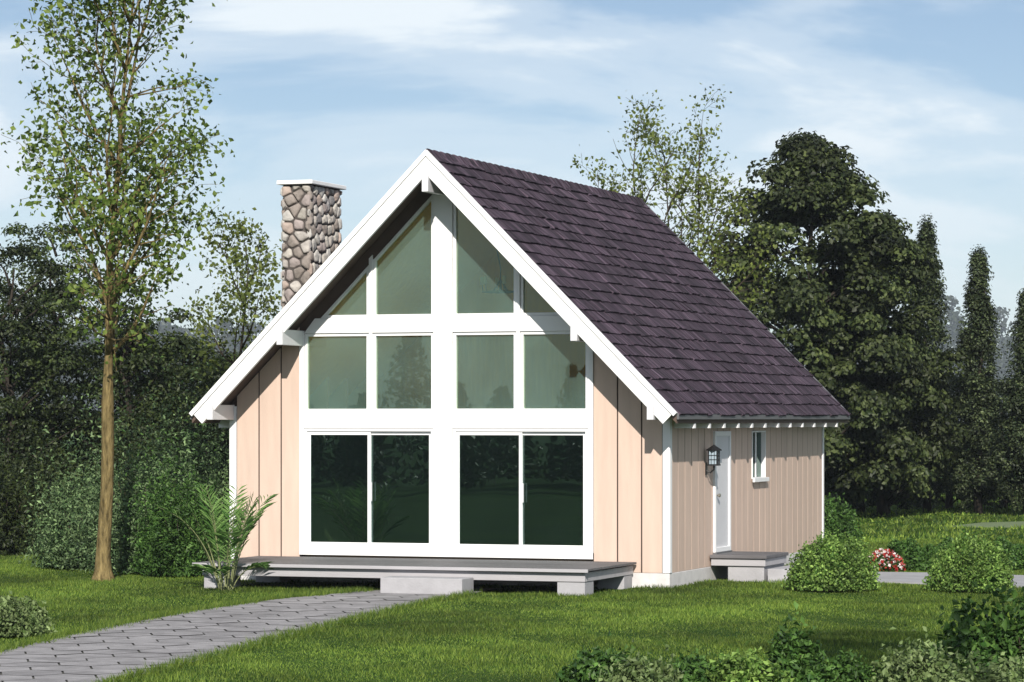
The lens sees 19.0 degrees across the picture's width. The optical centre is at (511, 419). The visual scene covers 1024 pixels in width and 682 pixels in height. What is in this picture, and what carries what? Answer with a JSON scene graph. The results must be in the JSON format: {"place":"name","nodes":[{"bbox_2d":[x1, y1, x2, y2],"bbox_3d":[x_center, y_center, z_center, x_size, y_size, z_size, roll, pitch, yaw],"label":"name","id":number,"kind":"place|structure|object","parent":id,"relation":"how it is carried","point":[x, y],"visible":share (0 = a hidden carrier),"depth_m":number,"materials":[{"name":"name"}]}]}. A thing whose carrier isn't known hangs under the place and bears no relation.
{"place":"outdoors","nodes":[
{"label":"outdoors","id":0,"kind":"place"},
{"bbox_2d":[0,424,1023,681],"bbox_3d":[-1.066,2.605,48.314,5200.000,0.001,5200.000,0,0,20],"label":"lawn","id":1,"kind":"structure","parent":0,"point":[518,632],"depth_m":38.23,"materials":[{"name":"plant"}]},
{"bbox_2d":[0,591,57,637],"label":"shrub","id":2,"kind":"object","parent":1,"relation":"on","point":[19,617],"visible":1,"depth_m":36.28,"materials":[{"name":"green plant"}]},
{"bbox_2d":[0,395,80,556],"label":"dark shrub","id":3,"kind":"object","parent":1,"relation":"on","point":[13,511],"visible":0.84,"depth_m":58.70,"materials":[{"name":"green plant"}]},
{"bbox_2d":[0,221,100,497],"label":"dark tree","id":4,"kind":"object","parent":1,"relation":"on","point":[10,405],"visible":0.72,"depth_m":63.83,"materials":[{"name":"green plant"}]},
{"bbox_2d":[0,359,100,544],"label":"dark shrub","id":5,"kind":"object","parent":1,"relation":"on","point":[49,473],"visible":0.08,"depth_m":61.73,"materials":[{"name":"green plant"}]},
{"bbox_2d":[0,221,161,485],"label":"dark tree","id":6,"kind":"object","parent":1,"relation":"on","point":[71,300],"visible":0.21,"depth_m":67.81,"materials":[{"name":"green plant"}]},
{"bbox_2d":[15,370,162,569],"bbox_3d":[-7.474,0.914,53.112,2.783,3.560,2.730,0,0,20],"label":"leafy shrub","id":7,"kind":"object","parent":1,"relation":"on","point":[57,551],"visible":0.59,"depth_m":52.87,"materials":[{"name":"green plant"}]},
{"bbox_2d":[1,0,234,580],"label":"slender tree","id":8,"kind":"object","parent":1,"relation":"on","point":[121,230],"visible":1,"depth_m":48.58,"materials":[{"name":"green plant"}]},
{"bbox_2d":[33,274,209,507],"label":"dark tree","id":9,"kind":"object","parent":1,"relation":"on","point":[131,363],"visible":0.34,"depth_m":65.75,"materials":[{"name":"green plant"}]},
{"bbox_2d":[43,289,228,574],"bbox_3d":[-5.937,0.037,51.695,3.457,5.311,3.172,0,0,20],"label":"leafy shrub","id":10,"kind":"object","parent":1,"relation":"on","point":[120,529],"visible":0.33,"depth_m":51.46,"materials":[{"name":"green plant"}]},
{"bbox_2d":[55,286,228,518],"bbox_3d":[-7.081,-0.004,62.904,4.095,5.394,4.129,0,0,20],"label":"dark shrub","id":11,"kind":"object","parent":1,"relation":"on","point":[139,410],"visible":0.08,"depth_m":62.71,"materials":[{"name":"green plant"}]},
{"bbox_2d":[85,334,227,460],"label":"dark tree","id":12,"kind":"object","parent":1,"relation":"on","point":[189,362],"visible":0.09,"depth_m":68.84,"materials":[{"name":"green plant"}]},
{"bbox_2d":[117,356,228,576],"bbox_3d":[-5.540,0.823,50.503,2.306,3.738,1.915,0,0,28],"label":"leafy shrub","id":13,"kind":"object","parent":1,"relation":"on","point":[174,547],"visible":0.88,"depth_m":50.33,"materials":[{"name":"green plant"}]},
{"bbox_2d":[119,304,236,560],"bbox_3d":[-5.642,0.288,54.906,2.888,4.807,2.605,0,0,20],"label":"leafy shrub","id":14,"kind":"object","parent":1,"relation":"on","point":[220,490],"visible":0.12,"depth_m":54.64,"materials":[{"name":"green plant"}]},
{"bbox_2d":[126,214,270,499],"bbox_3d":[-5.762,-0.713,62.103,3.732,6.808,3.553,0,0,20],"label":"dark shrub","id":15,"kind":"object","parent":1,"relation":"on","point":[211,425],"visible":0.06,"depth_m":61.85,"materials":[{"name":"green plant"}]},
{"bbox_2d":[184,351,238,452],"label":"dark tree","id":16,"kind":"object","parent":1,"relation":"on","point":[231,357],"visible":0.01,"depth_m":71.70,"materials":[{"name":"green plant"}]},
{"bbox_2d":[155,483,277,590],"bbox_3d":[-4.359,1.800,46.611,1.927,1.680,1.683,0,0,-44],"label":"palm plant","id":17,"kind":"object","parent":1,"relation":"on","point":[236,539],"visible":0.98,"depth_m":46.45,"materials":[{"name":"green plant"}]},
{"bbox_2d":[181,198,282,399],"bbox_3d":[-5.365,-0.850,61.801,3.143,7.211,3.471,0,0,20],"label":"airy tree","id":18,"kind":"object","parent":1,"relation":"on","point":[243,298],"visible":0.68,"depth_m":61.79,"materials":[{"name":"green plant"}]},
{"bbox_2d":[0,586,484,681],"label":"edge grass","id":19,"kind":"structure","parent":1,"relation":"on","point":[269,639],"depth_m":37.32,"materials":[{"name":"green plant"}]},
{"bbox_2d":[0,588,496,681],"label":"garden path","id":20,"kind":"structure","parent":1,"relation":"on","point":[86,657],"depth_m":36.34,"materials":[{"name":"grey stone"}]},
{"bbox_2d":[192,556,636,595],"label":"deck","id":21,"kind":"structure","parent":1,"relation":"on","point":[574,577],"depth_m":46.34,"materials":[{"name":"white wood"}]},
{"bbox_2d":[380,576,473,593],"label":"step block","id":22,"kind":"structure","parent":1,"relation":"on","point":[418,584],"depth_m":45.30,"materials":[{"name":"grey concrete"}]},
{"bbox_2d":[0,293,1018,421],"bbox_3d":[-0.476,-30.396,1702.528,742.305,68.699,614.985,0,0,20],"label":"wood","id":23,"kind":"object","parent":1,"relation":"on","point":[954,317],"visible":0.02,"depth_m":1565.17,"materials":[{"name":"green plant"}]},
{"bbox_2d":[189,148,850,587],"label":"house","id":24,"kind":"structure","parent":1,"relation":"on","point":[615,376],"depth_m":48.94,"materials":[{"name":"wood"}]},
{"bbox_2d":[305,333,368,411],"bbox_3d":[-2.788,-0.745,48.955,1.117,1.252,0.088,0,0,20],"label":"window","id":25,"kind":"structure","parent":24,"relation":"in","point":[307,336],"depth_m":48.99,"materials":[{"name":"white paint"}]},
{"bbox_2d":[321,265,368,317],"bbox_3d":[-2.657,-2.042,48.909,0.839,0.847,0.088,0,0,20],"label":"window","id":26,"kind":"structure","parent":24,"relation":"in","point":[327,315],"depth_m":48.84,"materials":[{"name":"white paint"}]},
{"bbox_2d":[304,428,432,549],"bbox_3d":[-2.269,1.110,48.767,2.222,1.922,0.135,0,0,20],"label":"sliding door","id":27,"kind":"structure","parent":24,"relation":"in","point":[363,489],"depth_m":48.76,"materials":[{"name":"white paint"}]},
{"bbox_2d":[373,332,432,411],"bbox_3d":[-1.709,-0.745,48.571,1.037,1.252,0.088,0,0,20],"label":"window","id":28,"kind":"structure","parent":24,"relation":"in","point":[375,335],"depth_m":48.64,"materials":[{"name":"white paint"}]},
{"bbox_2d":[373,194,432,317],"bbox_3d":[-1.709,-2.600,48.571,1.037,1.963,0.088,0,0,20],"label":"window","id":29,"kind":"structure","parent":24,"relation":"in","point":[375,262],"depth_m":48.56,"materials":[{"name":"white paint"}]},
{"bbox_2d":[453,332,515,411],"bbox_3d":[-0.414,-0.745,48.110,1.057,1.252,0.088,0,0,20],"label":"window","id":30,"kind":"structure","parent":24,"relation":"in","point":[455,334],"depth_m":48.17,"materials":[{"name":"white paint"}]},
{"bbox_2d":[453,203,515,316],"bbox_3d":[-0.414,-2.610,48.110,1.057,1.983,0.088,0,0,20],"label":"window","id":31,"kind":"structure","parent":24,"relation":"in","point":[455,210],"depth_m":48.24,"materials":[{"name":"white paint"}]},
{"bbox_2d":[480,249,513,293],"bbox_3d":[-0.186,-2.477,49.593,0.720,0.880,0.634,0,0,20],"label":"chandelier","id":32,"kind":"object","parent":24,"relation":"hanging from","point":[483,280],"visible":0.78,"depth_m":49.56,"materials":[{"name":"black metal"}]},
{"bbox_2d":[453,429,587,552],"bbox_3d":[0.143,1.110,47.908,2.242,1.922,0.135,0,0,20],"label":"sliding door","id":33,"kind":"structure","parent":24,"relation":"in","point":[523,490],"depth_m":47.90,"materials":[{"name":"white paint"}]},
{"bbox_2d":[521,275,558,315],"bbox_3d":[0.543,-2.042,47.769,0.839,0.847,0.088,0,0,20],"label":"window","id":34,"kind":"structure","parent":24,"relation":"in","point":[523,313],"depth_m":47.85,"materials":[{"name":"white paint"}]},
{"bbox_2d":[521,331,587,411],"bbox_3d":[0.674,-0.745,47.722,1.117,1.252,0.088,0,0,20],"label":"window","id":35,"kind":"structure","parent":24,"relation":"in","point":[523,334],"depth_m":47.78,"materials":[{"name":"white paint"}]},
{"bbox_2d":[713,431,731,553],"bbox_3d":[3.445,1.190,49.828,0.087,1.990,0.960,0,0,20],"label":"side door","id":36,"kind":"structure","parent":24,"relation":"in","point":[722,439],"depth_m":49.88,"materials":[{"name":"white paint"}]},
{"bbox_2d":[752,431,768,481],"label":"side window","id":37,"kind":"structure","parent":24,"relation":"in","point":[758,437],"depth_m":52.29,"materials":[{"name":"white paint"}]},
{"bbox_2d":[554,631,634,681],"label":"border plant","id":38,"kind":"object","parent":1,"relation":"on","point":[580,669],"visible":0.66,"depth_m":29.03,"materials":[{"name":"green plant"}]},
{"bbox_2d":[588,639,684,681],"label":"border plant","id":39,"kind":"object","parent":1,"relation":"on","point":[632,670],"visible":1,"depth_m":28.20,"materials":[{"name":"green plant"}]},
{"bbox_2d":[570,83,808,312],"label":"airy tree","id":40,"kind":"object","parent":1,"relation":"on","point":[701,181],"visible":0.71,"depth_m":69.19,"materials":[{"name":"green plant"}]},
{"bbox_2d":[666,648,733,681],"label":"border plant","id":41,"kind":"object","parent":1,"relation":"on","point":[694,671],"visible":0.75,"depth_m":28.99,"materials":[{"name":"green plant"}]},
{"bbox_2d":[710,551,790,581],"bbox_3d":[4.046,2.443,49.582,1.340,0.525,1.420,0,0,20],"label":"side porch","id":42,"kind":"object","parent":1,"relation":"on","point":[745,566],"visible":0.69,"depth_m":49.04,"materials":[{"name":"grey concrete"}]},
{"bbox_2d":[705,640,796,681],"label":"border plant","id":43,"kind":"object","parent":1,"relation":"on","point":[750,668],"visible":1,"depth_m":28.81,"materials":[{"name":"green plant"}]},
{"bbox_2d":[764,601,828,681],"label":"border plant","id":44,"kind":"object","parent":1,"relation":"on","point":[793,652],"visible":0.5,"depth_m":29.59,"materials":[{"name":"green plant"}]},
{"bbox_2d":[702,128,931,495],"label":"maple tree","id":45,"kind":"object","parent":1,"relation":"on","point":[828,352],"visible":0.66,"depth_m":78.92,"materials":[{"name":"green plant"}]},
{"bbox_2d":[780,527,881,591],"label":"round bush","id":46,"kind":"object","parent":1,"relation":"on","point":[831,564],"visible":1,"depth_m":46.02,"materials":[{"name":"green plant"}]},
{"bbox_2d":[796,643,883,681],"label":"border plant","id":47,"kind":"object","parent":1,"relation":"on","point":[839,670],"visible":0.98,"depth_m":28.82,"materials":[{"name":"green plant"}]},
{"bbox_2d":[824,492,864,542],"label":"garden shrub","id":48,"kind":"object","parent":1,"relation":"on","point":[839,519],"visible":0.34,"depth_m":62.24,"materials":[{"name":"green plant"}]},
{"bbox_2d":[824,408,921,513],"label":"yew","id":49,"kind":"object","parent":1,"relation":"on","point":[860,507],"visible":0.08,"depth_m":84.89,"materials":[{"name":"green plant"}]},
{"bbox_2d":[866,548,905,571],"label":"flowering plant","id":50,"kind":"object","parent":1,"relation":"on","point":[893,565],"visible":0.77,"depth_m":52.16,"materials":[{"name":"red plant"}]},
{"bbox_2d":[770,572,1023,587],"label":"side path","id":51,"kind":"structure","parent":1,"relation":"on","point":[906,577],"depth_m":49.73,"materials":[{"name":"concrete"}]},
{"bbox_2d":[824,209,972,514],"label":"broadleaf tree","id":52,"kind":"object","parent":1,"relation":"on","point":[932,401],"visible":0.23,"depth_m":82.27,"materials":[{"name":"green plant"}]},
{"bbox_2d":[866,624,979,681],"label":"border plant","id":53,"kind":"object","parent":1,"relation":"on","point":[927,666],"visible":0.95,"depth_m":28.45,"materials":[{"name":"green plant"}]},
{"bbox_2d":[900,213,967,511],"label":"column tree","id":54,"kind":"object","parent":1,"relation":"on","point":[927,232],"visible":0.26,"depth_m":85.80,"materials":[{"name":"green plant"}]},
{"bbox_2d":[905,371,1004,509],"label":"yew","id":55,"kind":"object","parent":1,"relation":"on","point":[948,498],"visible":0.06,"depth_m":88.69,"materials":[{"name":"green plant"}]},
{"bbox_2d":[887,536,1023,570],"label":"hedge","id":56,"kind":"object","parent":1,"relation":"on","point":[917,556],"visible":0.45,"depth_m":52.68,"materials":[{"name":"green plant"}]},
{"bbox_2d":[922,530,1016,592],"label":"round bush","id":57,"kind":"object","parent":1,"relation":"on","point":[959,566],"visible":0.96,"depth_m":45.82,"materials":[{"name":"green plant"}]},
{"bbox_2d":[927,595,1016,677],"bbox_3d":[4.446,2.194,29.691,0.958,0.996,0.992,0,0,20],"label":"border plant","id":58,"kind":"object","parent":1,"relation":"on","point":[964,640],"visible":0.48,"depth_m":29.57,"materials":[{"name":"green plant"}]},
{"bbox_2d":[934,639,1023,681],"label":"border plant","id":59,"kind":"object","parent":1,"relation":"on","point":[1011,673],"visible":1,"depth_m":26.89,"materials":[{"name":"green plant"}]},
{"bbox_2d":[945,244,1013,513],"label":"column tree","id":60,"kind":"object","parent":1,"relation":"on","point":[978,338],"visible":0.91,"depth_m":83.77,"materials":[{"name":"green plant"}]},
{"bbox_2d":[953,521,1023,527],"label":"path","id":61,"kind":"structure","parent":1,"relation":"on","point":[997,524],"depth_m":75.26,"materials":[{"name":"grey concrete"}]},
{"bbox_2d":[956,377,1023,508],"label":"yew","id":62,"kind":"object","parent":1,"relation":"on","point":[1006,503],"visible":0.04,"depth_m":88.83,"materials":[{"name":"green plant"}]},
{"bbox_2d":[970,574,1023,675],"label":"border plant","id":63,"kind":"object","parent":1,"relation":"on","point":[1015,632],"visible":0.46,"depth_m":29.55,"materials":[{"name":"green plant"}]},
{"bbox_2d":[981,288,1023,514],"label":"column tree","id":64,"kind":"object","parent":1,"relation":"on","point":[1012,466],"visible":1,"depth_m":81.85,"materials":[{"name":"green plant"}]},
{"bbox_2d":[0,0,1023,356],"label":"sky","id":65,"kind":"structure","parent":0,"point":[927,96],"materials":[{"name":"blue"}]},
{"bbox_2d":[116,494,1023,546],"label":"grass","id":66,"kind":"structure","parent":0,"point":[949,527],"depth_m":76.27,"materials":[{"name":"green plant"}]}
]}

